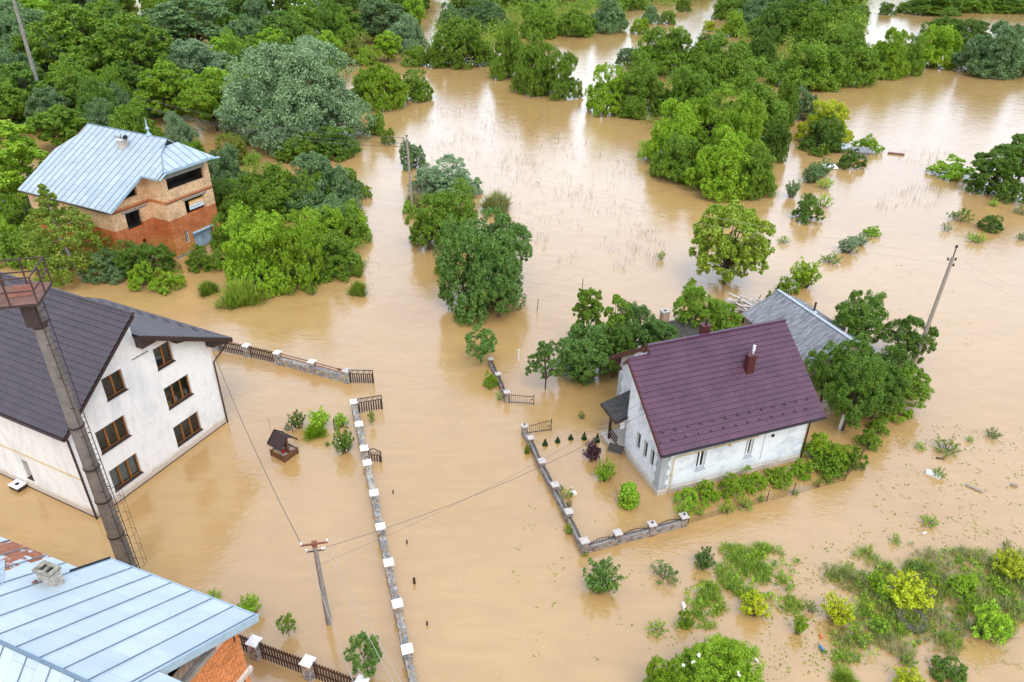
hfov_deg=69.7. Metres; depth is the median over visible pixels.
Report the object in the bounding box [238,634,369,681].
fence
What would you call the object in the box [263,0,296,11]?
tree
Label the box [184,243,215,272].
shrub
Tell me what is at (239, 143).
tree
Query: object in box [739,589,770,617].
shrub
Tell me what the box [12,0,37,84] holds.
utility pole
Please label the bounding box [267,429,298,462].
well
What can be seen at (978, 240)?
shrub
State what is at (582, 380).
tree
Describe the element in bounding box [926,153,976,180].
shrub
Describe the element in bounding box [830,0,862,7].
tree
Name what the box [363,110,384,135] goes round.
tree
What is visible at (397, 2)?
tree
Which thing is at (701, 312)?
tree
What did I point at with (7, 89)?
tree
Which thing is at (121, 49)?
tree
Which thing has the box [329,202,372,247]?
tree
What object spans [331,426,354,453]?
shrub
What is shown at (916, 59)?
tree
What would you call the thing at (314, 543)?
utility pole
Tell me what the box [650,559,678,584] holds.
shrub
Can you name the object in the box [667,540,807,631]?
grass
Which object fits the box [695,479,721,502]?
shrub
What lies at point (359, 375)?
gate
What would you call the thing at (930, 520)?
shrub
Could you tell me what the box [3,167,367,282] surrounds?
undergrowth
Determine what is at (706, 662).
tree
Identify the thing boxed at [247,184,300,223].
tree
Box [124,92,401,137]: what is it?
cable
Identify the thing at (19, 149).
tree
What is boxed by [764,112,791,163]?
tree
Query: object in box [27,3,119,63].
tree
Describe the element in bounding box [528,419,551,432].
gate
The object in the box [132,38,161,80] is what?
tree
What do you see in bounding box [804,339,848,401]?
tree
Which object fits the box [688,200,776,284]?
tree
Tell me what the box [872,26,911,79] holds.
tree
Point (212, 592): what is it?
shrub
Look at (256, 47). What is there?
tree
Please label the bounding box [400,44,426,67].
tree
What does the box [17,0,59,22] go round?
tree
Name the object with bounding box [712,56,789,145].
tree
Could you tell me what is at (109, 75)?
tree
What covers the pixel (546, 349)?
tree
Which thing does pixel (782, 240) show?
shrub
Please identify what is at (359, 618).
cable
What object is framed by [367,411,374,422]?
shrub
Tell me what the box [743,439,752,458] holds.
window
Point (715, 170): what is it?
tree
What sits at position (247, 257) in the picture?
tree
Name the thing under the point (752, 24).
tree
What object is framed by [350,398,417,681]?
fence
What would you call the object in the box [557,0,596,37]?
tree
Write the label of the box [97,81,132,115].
tree
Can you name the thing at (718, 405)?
house
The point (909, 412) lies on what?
shrub
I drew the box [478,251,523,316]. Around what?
tree
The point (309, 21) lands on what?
tree
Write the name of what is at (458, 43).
tree
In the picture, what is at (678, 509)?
shrub
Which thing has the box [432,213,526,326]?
tree
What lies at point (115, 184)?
house
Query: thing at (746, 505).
shrub
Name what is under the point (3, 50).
tree
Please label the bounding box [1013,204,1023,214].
shrub
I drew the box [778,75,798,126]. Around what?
tree
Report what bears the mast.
on the flood water
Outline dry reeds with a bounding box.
[427,72,958,269]
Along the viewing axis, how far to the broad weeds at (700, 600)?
38.21 m
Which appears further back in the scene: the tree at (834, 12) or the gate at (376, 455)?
the tree at (834, 12)
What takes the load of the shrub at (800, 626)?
on the flood water
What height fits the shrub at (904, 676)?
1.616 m
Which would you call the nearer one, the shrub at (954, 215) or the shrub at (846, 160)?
the shrub at (954, 215)
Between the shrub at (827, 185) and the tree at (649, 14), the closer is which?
the shrub at (827, 185)
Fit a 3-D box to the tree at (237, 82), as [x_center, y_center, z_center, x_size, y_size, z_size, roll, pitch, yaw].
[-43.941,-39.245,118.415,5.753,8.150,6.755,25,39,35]
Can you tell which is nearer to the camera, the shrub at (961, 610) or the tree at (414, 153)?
the shrub at (961, 610)
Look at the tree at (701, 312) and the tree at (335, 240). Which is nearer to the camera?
the tree at (701, 312)
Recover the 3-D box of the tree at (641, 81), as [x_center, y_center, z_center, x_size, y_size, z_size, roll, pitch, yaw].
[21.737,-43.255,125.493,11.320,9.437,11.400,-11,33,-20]
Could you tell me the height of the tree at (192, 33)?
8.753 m
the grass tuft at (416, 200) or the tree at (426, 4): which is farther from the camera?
the tree at (426, 4)
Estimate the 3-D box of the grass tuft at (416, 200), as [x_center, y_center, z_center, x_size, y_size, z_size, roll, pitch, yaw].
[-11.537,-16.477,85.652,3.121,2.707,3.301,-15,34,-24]
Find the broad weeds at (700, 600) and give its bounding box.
[678,545,1023,661]
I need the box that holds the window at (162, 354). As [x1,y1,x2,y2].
[153,341,175,370]
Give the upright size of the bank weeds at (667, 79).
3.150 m
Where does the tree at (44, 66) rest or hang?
on the flood water
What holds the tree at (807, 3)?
on the flood water
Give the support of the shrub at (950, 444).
on the flood water
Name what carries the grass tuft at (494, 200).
on the flood water
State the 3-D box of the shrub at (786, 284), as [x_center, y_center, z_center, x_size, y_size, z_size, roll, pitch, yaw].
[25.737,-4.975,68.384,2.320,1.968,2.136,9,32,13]
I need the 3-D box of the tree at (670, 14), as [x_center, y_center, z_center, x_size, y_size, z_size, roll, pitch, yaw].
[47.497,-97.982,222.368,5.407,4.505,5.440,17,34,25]
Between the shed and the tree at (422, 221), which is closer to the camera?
the shed
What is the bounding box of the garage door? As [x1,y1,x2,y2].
[192,224,212,245]
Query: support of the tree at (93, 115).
on the flood water
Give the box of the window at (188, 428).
[173,412,202,447]
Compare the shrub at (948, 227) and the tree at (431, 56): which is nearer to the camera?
the shrub at (948, 227)
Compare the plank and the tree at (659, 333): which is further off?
the tree at (659, 333)
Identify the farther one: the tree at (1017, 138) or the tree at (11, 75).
the tree at (11, 75)
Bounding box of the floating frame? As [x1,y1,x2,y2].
[888,152,904,154]
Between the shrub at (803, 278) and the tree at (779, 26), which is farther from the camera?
the tree at (779, 26)
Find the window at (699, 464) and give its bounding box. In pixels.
[695,451,705,470]
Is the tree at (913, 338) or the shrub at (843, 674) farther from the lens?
the tree at (913, 338)
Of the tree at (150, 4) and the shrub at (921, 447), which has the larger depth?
the tree at (150, 4)
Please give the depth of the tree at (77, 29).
141.38 m
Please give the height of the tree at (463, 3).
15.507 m
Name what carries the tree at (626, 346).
on the flood water
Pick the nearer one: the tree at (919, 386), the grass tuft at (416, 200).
the tree at (919, 386)
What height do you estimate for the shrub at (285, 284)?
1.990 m
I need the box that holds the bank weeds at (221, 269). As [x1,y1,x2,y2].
[129,251,366,285]
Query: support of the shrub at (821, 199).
on the flood water
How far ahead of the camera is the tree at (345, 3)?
206.94 m
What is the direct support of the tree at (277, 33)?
in the flood water
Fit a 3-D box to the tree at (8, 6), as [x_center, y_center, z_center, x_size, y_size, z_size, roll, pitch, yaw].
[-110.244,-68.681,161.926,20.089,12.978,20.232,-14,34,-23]
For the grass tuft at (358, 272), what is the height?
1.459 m
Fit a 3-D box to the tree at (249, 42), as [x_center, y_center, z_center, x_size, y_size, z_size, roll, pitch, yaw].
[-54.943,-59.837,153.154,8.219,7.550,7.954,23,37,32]
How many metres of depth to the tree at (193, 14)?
201.46 m
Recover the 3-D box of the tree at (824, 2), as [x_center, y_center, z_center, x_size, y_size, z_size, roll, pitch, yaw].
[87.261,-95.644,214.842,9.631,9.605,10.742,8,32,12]
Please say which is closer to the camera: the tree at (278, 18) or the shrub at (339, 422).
the shrub at (339, 422)
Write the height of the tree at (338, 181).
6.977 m
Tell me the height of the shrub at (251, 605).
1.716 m
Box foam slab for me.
[925,469,940,479]
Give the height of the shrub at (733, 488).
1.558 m
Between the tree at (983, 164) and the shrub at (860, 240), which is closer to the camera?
the shrub at (860, 240)
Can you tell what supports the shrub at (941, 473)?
on the flood water
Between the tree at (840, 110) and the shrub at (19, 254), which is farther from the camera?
the tree at (840, 110)
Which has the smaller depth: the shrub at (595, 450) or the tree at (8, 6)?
the shrub at (595, 450)
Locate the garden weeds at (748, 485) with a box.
[672,455,838,514]
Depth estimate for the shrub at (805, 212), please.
83.56 m
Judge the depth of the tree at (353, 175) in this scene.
89.80 m
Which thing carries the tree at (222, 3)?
in the flood water
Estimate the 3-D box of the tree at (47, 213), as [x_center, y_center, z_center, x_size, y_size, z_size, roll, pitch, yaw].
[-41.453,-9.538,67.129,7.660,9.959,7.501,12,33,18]
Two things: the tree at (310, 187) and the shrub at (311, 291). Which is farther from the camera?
the tree at (310, 187)
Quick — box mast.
[0,256,146,568]
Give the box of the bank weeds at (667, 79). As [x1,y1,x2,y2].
[609,61,777,173]
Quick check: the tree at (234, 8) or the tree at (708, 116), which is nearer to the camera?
the tree at (708, 116)
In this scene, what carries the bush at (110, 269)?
in the flood water
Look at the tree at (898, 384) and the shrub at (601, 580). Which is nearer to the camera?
the shrub at (601, 580)
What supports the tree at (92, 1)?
on the flood water
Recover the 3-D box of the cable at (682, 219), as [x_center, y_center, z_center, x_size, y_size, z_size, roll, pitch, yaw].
[9.970,-13.244,67.190,53.681,2.117,0.016,22,37,31]
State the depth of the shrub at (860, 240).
78.23 m
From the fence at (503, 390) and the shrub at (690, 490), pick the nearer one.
the shrub at (690, 490)
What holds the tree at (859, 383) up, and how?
in the flood water
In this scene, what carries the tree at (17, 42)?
on the flood water
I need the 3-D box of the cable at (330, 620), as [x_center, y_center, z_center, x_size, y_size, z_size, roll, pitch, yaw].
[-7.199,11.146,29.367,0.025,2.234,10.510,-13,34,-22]
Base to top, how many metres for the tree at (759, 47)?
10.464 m
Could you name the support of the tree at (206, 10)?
on the flood water
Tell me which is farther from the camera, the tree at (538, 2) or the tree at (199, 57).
the tree at (538, 2)
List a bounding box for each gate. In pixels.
[348,369,373,382]
[357,395,382,412]
[368,448,381,461]
[509,394,533,404]
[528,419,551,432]
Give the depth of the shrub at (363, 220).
77.91 m
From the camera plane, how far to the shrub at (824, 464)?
46.51 m
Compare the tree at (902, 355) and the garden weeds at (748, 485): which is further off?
the tree at (902, 355)
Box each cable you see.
[18,0,70,59]
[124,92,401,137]
[124,100,403,143]
[148,108,401,146]
[211,348,299,540]
[306,550,353,681]
[324,404,636,562]
[325,549,392,681]
[327,413,643,546]
[327,540,400,681]
[412,142,945,255]
[416,148,946,263]
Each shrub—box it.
[3,242,48,267]
[40,255,77,273]
[126,261,156,290]
[147,267,186,294]
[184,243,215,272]
[202,248,225,271]
[207,587,221,597]
[214,299,223,308]
[237,592,261,613]
[264,278,297,293]
[283,422,290,430]
[286,409,305,428]
[305,282,317,294]
[307,405,330,430]
[327,266,351,283]
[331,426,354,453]
[333,412,349,427]
[345,198,360,217]
[355,210,371,238]
[357,185,372,197]
[380,127,395,144]
[402,200,415,213]
[434,265,442,274]
[482,370,498,389]
[496,391,502,400]
[561,489,571,498]
[563,522,572,533]
[582,438,600,461]
[582,556,623,593]
[595,457,616,481]
[617,481,639,509]
[644,618,667,637]
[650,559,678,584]
[657,251,665,259]
[673,487,698,507]
[673,498,693,516]
[678,607,695,629]
[683,277,696,291]
[693,503,704,515]
[694,546,716,570]
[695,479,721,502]
[717,472,744,498]
[718,498,735,513]
[736,494,753,510]
[738,464,767,494]
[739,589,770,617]
[763,465,793,489]
[775,276,800,293]
[777,236,789,243]
[785,179,801,197]
[786,458,812,480]
[789,256,821,288]
[791,192,825,224]
[793,610,808,634]
[800,432,833,462]
[802,161,824,182]
[805,600,818,612]
[808,143,830,156]
[808,452,846,481]
[812,157,834,176]
[814,476,822,486]
[816,176,834,189]
[817,193,833,207]
[820,251,842,263]
[821,590,855,626]
[824,442,852,474]
[824,473,833,483]
[836,147,866,168]
[838,236,860,253]
[840,444,868,469]
[851,133,884,154]
[851,232,871,245]
[855,428,882,451]
[862,226,881,236]
[864,569,887,586]
[865,613,891,633]
[866,414,890,435]
[874,581,892,600]
[882,569,937,609]
[884,400,913,423]
[890,533,901,544]
[892,666,926,681]
[898,649,919,667]
[914,441,927,450]
[919,514,939,526]
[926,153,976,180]
[929,654,968,681]
[932,466,946,477]
[935,435,962,456]
[940,221,951,230]
[944,572,981,601]
[946,207,974,222]
[956,604,967,616]
[962,176,989,193]
[965,435,975,442]
[967,231,987,242]
[971,598,1015,646]
[976,215,1003,232]
[986,427,1003,439]
[988,198,998,205]
[989,179,1023,203]
[991,547,1023,578]
[1001,540,1011,548]
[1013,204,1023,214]
[1016,232,1023,239]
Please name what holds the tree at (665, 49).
on the flood water
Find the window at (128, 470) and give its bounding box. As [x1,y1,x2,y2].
[109,454,143,492]
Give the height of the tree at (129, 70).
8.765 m
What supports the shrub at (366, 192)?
on the flood water
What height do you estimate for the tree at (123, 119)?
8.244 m
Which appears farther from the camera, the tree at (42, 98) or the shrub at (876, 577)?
the tree at (42, 98)
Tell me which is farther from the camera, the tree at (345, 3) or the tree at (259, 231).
the tree at (345, 3)
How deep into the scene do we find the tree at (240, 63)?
127.28 m
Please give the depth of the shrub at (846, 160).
101.07 m
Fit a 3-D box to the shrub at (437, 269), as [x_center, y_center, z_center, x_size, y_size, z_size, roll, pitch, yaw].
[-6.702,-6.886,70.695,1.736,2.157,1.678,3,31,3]
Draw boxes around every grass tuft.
[194,278,221,296]
[210,277,273,310]
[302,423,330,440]
[345,279,368,296]
[349,263,364,277]
[403,191,423,209]
[477,189,515,213]
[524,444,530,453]
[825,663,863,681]
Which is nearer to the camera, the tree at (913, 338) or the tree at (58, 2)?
the tree at (913, 338)
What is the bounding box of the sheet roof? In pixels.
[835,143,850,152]
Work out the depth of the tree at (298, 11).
173.37 m
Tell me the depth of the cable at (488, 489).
38.82 m
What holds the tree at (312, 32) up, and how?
in the flood water
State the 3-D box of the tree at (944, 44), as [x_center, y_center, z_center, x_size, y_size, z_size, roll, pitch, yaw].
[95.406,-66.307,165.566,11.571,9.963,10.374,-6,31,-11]
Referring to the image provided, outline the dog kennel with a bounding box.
[608,442,623,455]
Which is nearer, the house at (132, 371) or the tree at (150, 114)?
the house at (132, 371)
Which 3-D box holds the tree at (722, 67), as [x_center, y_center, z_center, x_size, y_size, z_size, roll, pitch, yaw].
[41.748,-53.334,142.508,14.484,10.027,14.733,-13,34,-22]
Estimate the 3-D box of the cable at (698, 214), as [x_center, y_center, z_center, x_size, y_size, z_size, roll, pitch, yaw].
[9.948,-13.809,66.853,53.601,2.002,0.016,22,37,31]
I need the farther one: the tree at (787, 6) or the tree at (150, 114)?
the tree at (787, 6)
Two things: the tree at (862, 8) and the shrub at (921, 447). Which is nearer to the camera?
the shrub at (921, 447)
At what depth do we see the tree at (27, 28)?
154.17 m
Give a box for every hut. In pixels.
[657,308,698,340]
[850,147,871,159]
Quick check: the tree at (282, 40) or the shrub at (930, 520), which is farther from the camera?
the tree at (282, 40)
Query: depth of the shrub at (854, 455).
46.88 m
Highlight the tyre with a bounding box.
[894,606,928,633]
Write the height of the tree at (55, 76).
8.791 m
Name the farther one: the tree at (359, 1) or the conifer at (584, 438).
the tree at (359, 1)
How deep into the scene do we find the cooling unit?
44.59 m
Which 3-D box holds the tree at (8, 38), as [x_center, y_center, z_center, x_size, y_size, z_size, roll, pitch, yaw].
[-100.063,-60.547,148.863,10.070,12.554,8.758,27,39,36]
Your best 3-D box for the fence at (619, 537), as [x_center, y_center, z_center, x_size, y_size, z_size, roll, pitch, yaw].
[5.412,8.713,46.160,6.794,2.270,11.292,-8,32,-15]
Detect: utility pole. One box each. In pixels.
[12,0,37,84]
[300,539,331,625]
[404,135,413,212]
[913,245,957,363]
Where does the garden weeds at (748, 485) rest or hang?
on the flood water
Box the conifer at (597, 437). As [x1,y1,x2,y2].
[595,433,599,442]
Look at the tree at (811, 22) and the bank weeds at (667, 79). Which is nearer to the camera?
the bank weeds at (667, 79)
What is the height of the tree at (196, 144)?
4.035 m
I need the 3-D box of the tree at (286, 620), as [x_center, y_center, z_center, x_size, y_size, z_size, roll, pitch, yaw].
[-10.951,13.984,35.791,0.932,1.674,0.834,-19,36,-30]
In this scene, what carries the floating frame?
on the flood water
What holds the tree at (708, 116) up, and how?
on the flood water
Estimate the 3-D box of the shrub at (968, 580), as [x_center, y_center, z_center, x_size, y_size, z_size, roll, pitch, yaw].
[23.707,12.839,38.659,1.695,1.514,1.528,-5,31,-9]
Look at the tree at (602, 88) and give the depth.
123.74 m
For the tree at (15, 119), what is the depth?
112.84 m
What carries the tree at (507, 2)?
on the flood water
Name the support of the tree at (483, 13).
on the flood water
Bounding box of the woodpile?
[725,292,761,322]
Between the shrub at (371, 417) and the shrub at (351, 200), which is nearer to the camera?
the shrub at (371, 417)
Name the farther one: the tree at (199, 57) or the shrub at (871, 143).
the tree at (199, 57)
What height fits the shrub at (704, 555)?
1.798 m
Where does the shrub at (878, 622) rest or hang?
on the flood water
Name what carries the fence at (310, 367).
on the flood water
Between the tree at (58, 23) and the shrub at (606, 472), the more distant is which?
the tree at (58, 23)
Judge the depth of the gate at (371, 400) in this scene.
51.68 m
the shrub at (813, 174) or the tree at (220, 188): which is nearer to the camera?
the tree at (220, 188)
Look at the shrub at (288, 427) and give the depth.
49.86 m
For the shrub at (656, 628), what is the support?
on the flood water
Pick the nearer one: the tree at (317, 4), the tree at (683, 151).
the tree at (683, 151)
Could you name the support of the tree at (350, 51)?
on the flood water
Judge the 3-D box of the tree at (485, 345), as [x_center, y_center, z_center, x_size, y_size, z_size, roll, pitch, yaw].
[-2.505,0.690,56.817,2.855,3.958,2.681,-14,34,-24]
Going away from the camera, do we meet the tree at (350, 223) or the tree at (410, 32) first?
the tree at (350, 223)
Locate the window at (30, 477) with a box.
[26,462,33,480]
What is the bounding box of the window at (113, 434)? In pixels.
[95,416,131,454]
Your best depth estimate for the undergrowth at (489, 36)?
210.34 m
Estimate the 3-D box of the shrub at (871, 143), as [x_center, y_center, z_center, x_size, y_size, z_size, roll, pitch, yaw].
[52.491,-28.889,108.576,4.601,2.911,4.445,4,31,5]
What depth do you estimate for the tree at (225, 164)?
85.97 m
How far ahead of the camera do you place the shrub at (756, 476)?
45.27 m
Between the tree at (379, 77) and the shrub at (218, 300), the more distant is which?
the tree at (379, 77)
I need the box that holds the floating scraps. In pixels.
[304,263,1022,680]
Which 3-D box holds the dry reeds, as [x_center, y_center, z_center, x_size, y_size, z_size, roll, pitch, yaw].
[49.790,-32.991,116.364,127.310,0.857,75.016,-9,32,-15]
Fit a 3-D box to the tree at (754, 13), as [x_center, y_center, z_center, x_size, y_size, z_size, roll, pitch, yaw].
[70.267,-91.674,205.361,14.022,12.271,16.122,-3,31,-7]
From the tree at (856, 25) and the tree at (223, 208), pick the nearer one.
the tree at (223, 208)
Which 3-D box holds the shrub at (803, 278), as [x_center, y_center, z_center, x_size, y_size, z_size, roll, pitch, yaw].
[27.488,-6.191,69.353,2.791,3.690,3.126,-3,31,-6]
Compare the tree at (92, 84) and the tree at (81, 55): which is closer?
the tree at (92, 84)
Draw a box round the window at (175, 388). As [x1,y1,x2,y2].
[164,375,193,410]
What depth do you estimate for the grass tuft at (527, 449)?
47.98 m
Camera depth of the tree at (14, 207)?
75.98 m
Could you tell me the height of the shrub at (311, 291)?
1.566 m
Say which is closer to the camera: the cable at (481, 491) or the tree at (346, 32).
the cable at (481, 491)
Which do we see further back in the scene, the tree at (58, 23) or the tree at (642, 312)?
the tree at (58, 23)
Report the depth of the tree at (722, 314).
59.41 m
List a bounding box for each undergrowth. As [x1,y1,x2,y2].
[0,29,237,137]
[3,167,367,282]
[426,0,1021,76]
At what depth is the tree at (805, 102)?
122.37 m
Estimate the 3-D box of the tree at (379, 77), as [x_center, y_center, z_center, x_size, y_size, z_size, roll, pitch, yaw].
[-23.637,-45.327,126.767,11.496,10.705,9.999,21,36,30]
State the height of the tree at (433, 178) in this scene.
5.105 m
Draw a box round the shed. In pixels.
[742,289,878,378]
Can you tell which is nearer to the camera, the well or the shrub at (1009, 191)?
the well
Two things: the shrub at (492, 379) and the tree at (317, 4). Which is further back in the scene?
the tree at (317, 4)
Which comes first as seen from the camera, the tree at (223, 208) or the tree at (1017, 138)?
the tree at (223, 208)
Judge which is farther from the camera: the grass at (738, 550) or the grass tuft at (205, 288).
the grass tuft at (205, 288)
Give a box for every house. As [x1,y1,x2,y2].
[0,272,232,519]
[0,537,259,681]
[18,117,219,267]
[600,318,826,495]
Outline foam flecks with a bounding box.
[256,320,631,675]
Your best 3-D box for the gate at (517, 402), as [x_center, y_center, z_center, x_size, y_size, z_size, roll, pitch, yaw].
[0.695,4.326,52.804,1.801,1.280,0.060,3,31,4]
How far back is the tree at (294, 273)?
68.89 m
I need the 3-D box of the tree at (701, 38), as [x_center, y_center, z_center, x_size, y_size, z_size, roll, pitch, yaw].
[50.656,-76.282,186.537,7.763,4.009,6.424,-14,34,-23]
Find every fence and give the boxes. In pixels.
[213,342,350,383]
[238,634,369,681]
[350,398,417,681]
[487,356,509,402]
[520,423,689,555]
[687,415,888,523]
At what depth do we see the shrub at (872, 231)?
80.55 m
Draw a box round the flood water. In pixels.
[0,0,1023,681]
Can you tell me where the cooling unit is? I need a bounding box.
[8,479,26,492]
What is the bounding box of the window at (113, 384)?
[101,369,128,401]
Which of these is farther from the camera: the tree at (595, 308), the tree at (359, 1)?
the tree at (359, 1)
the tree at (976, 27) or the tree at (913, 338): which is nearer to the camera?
the tree at (913, 338)
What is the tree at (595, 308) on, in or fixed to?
in the flood water
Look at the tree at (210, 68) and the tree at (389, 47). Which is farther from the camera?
the tree at (389, 47)
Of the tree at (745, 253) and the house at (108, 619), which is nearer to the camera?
the house at (108, 619)
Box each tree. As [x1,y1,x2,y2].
[0,0,45,43]
[0,8,32,51]
[0,47,20,66]
[0,52,43,83]
[0,61,57,106]
[0,81,29,119]
[0,119,48,201]
[0,192,35,232]
[0,213,16,248]
[0,223,54,269]
[2,102,25,121]
[7,35,47,67]
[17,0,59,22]
[19,184,113,287]
[20,42,53,71]
[21,104,88,145]
[23,86,75,120]
[23,87,73,124]
[24,22,36,32]
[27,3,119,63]
[29,0,52,8]
[43,64,77,90]
[48,44,104,81]
[52,0,86,8]
[53,0,84,27]
[54,73,115,116]
[63,65,95,93]
[74,75,117,117]
[75,10,172,79]
[75,97,113,131]
[76,28,110,65]
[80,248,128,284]
[82,0,115,9]
[85,0,123,18]
[95,61,138,116]
[97,6,127,34]
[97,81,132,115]
[101,59,141,95]
[107,12,139,40]
[107,98,167,136]
[110,239,181,283]
[116,0,138,12]
[128,14,169,57]
[131,59,193,114]
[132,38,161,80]
[132,75,174,117]
[138,0,164,9]
[138,0,232,52]
[160,38,234,95]
[161,110,200,150]
[162,0,202,20]
[170,22,195,41]
[178,69,234,130]
[182,72,215,121]
[183,140,205,152]
[204,66,228,89]
[207,34,241,51]
[207,142,250,194]
[209,211,242,255]
[210,175,239,222]
[212,14,240,47]
[213,0,238,22]
[213,27,246,60]
[213,34,377,156]
[214,131,252,165]
[215,192,251,224]
[219,200,296,298]
[221,14,262,40]
[221,71,253,117]
[222,47,257,75]
[225,60,247,78]
[226,0,255,19]
[226,150,303,216]
[236,34,259,47]
[236,242,280,281]
[240,0,279,28]
[246,18,263,32]
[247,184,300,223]
[248,41,268,54]
[254,27,291,45]
[254,30,273,39]
[257,10,302,44]
[262,208,325,295]
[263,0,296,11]
[265,36,293,55]
[274,132,324,162]
[275,612,296,634]
[281,150,364,216]
[283,0,318,27]
[285,255,325,284]
[290,17,322,37]
[293,26,318,46]
[297,168,330,212]
[297,204,352,250]
[303,0,326,16]
[309,0,345,45]
[311,193,347,233]
[313,229,364,277]
[314,125,361,162]
[316,30,345,73]
[320,0,358,15]
[325,3,367,36]
[329,0,361,9]
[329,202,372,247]
[334,11,360,49]
[340,31,377,65]
[342,631,382,678]
[344,167,365,192]
[350,73,376,109]
[352,0,404,37]
[352,45,410,112]
[359,4,401,35]
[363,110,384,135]
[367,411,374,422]
[370,30,402,60]
[386,12,429,54]
[390,0,421,27]
[399,0,425,24]
[399,138,426,170]
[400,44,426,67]
[401,68,434,102]
[404,206,451,249]
[407,153,482,205]
[408,177,479,248]
[414,0,430,13]
[422,42,446,68]
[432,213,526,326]
[433,15,494,69]
[435,2,456,25]
[450,0,494,16]
[456,0,508,32]
[458,206,532,273]
[465,324,497,363]
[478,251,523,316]
[489,18,524,79]
[495,0,521,7]
[509,27,555,96]
[518,2,558,38]
[520,0,560,8]
[525,340,568,388]
[546,45,583,100]
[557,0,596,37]
[557,322,614,380]
[558,334,595,385]
[572,287,603,338]
[584,62,628,116]
[590,0,628,33]
[591,322,635,377]
[602,293,635,342]
[604,327,628,374]
[609,59,668,119]
[609,301,669,349]
[615,47,637,64]
[617,0,651,9]
[627,25,692,73]
[630,16,649,33]
[637,97,699,161]
[638,320,683,351]
[641,5,662,23]
[643,654,688,681]
[648,131,704,184]
[657,63,724,115]
[661,10,675,23]
[671,81,740,145]
[672,283,718,328]
[673,632,766,681]
[676,0,691,11]
[684,28,733,72]
[684,125,756,202]
[687,37,758,93]
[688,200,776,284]
[697,31,725,47]
[700,298,743,331]
[701,20,716,31]
[710,91,767,162]
[711,0,744,20]
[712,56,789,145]
[719,11,747,37]
[733,140,778,199]
[735,0,782,24]
[744,0,775,33]
[747,13,787,38]
[747,24,780,75]
[753,2,792,45]
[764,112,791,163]
[765,41,846,91]
[774,0,800,36]
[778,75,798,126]
[789,0,827,29]
[790,11,831,49]
[791,0,821,31]
[793,98,854,145]
[795,83,818,120]
[797,111,846,152]
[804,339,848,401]
[819,17,868,50]
[820,354,887,430]
[821,0,827,21]
[822,0,849,25]
[824,22,885,87]
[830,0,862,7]
[832,289,888,343]
[833,331,879,393]
[842,5,871,21]
[854,356,912,419]
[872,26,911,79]
[873,344,923,377]
[877,315,938,363]
[879,1,896,14]
[889,363,934,408]
[894,0,964,15]
[899,32,926,76]
[914,23,963,68]
[920,7,964,37]
[942,0,993,13]
[950,19,1023,79]
[954,31,972,51]
[955,18,990,38]
[969,143,1023,192]
[973,0,1023,13]
[1002,133,1023,180]
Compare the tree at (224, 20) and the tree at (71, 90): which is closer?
the tree at (71, 90)
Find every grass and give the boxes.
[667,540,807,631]
[801,524,1022,679]
[824,543,1023,665]
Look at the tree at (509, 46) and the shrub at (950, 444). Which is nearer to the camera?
the shrub at (950, 444)
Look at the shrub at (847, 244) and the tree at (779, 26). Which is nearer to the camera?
the shrub at (847, 244)
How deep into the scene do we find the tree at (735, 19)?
200.32 m
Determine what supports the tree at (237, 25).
in the flood water
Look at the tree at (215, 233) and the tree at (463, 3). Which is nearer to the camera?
the tree at (215, 233)
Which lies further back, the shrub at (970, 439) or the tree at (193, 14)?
the tree at (193, 14)
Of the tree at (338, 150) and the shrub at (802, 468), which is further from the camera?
the tree at (338, 150)
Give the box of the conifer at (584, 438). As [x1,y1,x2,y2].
[581,432,586,440]
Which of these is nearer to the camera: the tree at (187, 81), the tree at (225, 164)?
the tree at (225, 164)
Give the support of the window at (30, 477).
in the house at (132, 371)
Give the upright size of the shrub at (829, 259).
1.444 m
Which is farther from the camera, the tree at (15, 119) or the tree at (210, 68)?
the tree at (210, 68)
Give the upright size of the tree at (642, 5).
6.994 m
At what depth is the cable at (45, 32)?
112.16 m
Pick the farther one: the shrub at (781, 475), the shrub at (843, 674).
the shrub at (781, 475)
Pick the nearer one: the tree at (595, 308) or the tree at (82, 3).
the tree at (595, 308)
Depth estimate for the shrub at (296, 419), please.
49.77 m
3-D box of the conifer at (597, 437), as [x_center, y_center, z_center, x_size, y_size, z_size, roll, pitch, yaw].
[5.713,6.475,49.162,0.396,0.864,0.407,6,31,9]
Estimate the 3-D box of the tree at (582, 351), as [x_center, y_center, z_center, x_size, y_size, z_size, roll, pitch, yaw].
[5.604,1.079,54.724,4.689,5.309,4.535,20,36,29]
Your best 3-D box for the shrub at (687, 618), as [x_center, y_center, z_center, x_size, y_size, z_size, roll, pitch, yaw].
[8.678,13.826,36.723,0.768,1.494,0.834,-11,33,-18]
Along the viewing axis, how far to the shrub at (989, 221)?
82.02 m
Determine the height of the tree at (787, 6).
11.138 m
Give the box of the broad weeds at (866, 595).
[684,548,1023,653]
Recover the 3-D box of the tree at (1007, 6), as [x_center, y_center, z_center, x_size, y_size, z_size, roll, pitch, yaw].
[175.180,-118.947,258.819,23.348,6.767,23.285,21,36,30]
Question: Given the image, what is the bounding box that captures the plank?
[965,483,982,492]
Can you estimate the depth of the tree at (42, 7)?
175.10 m

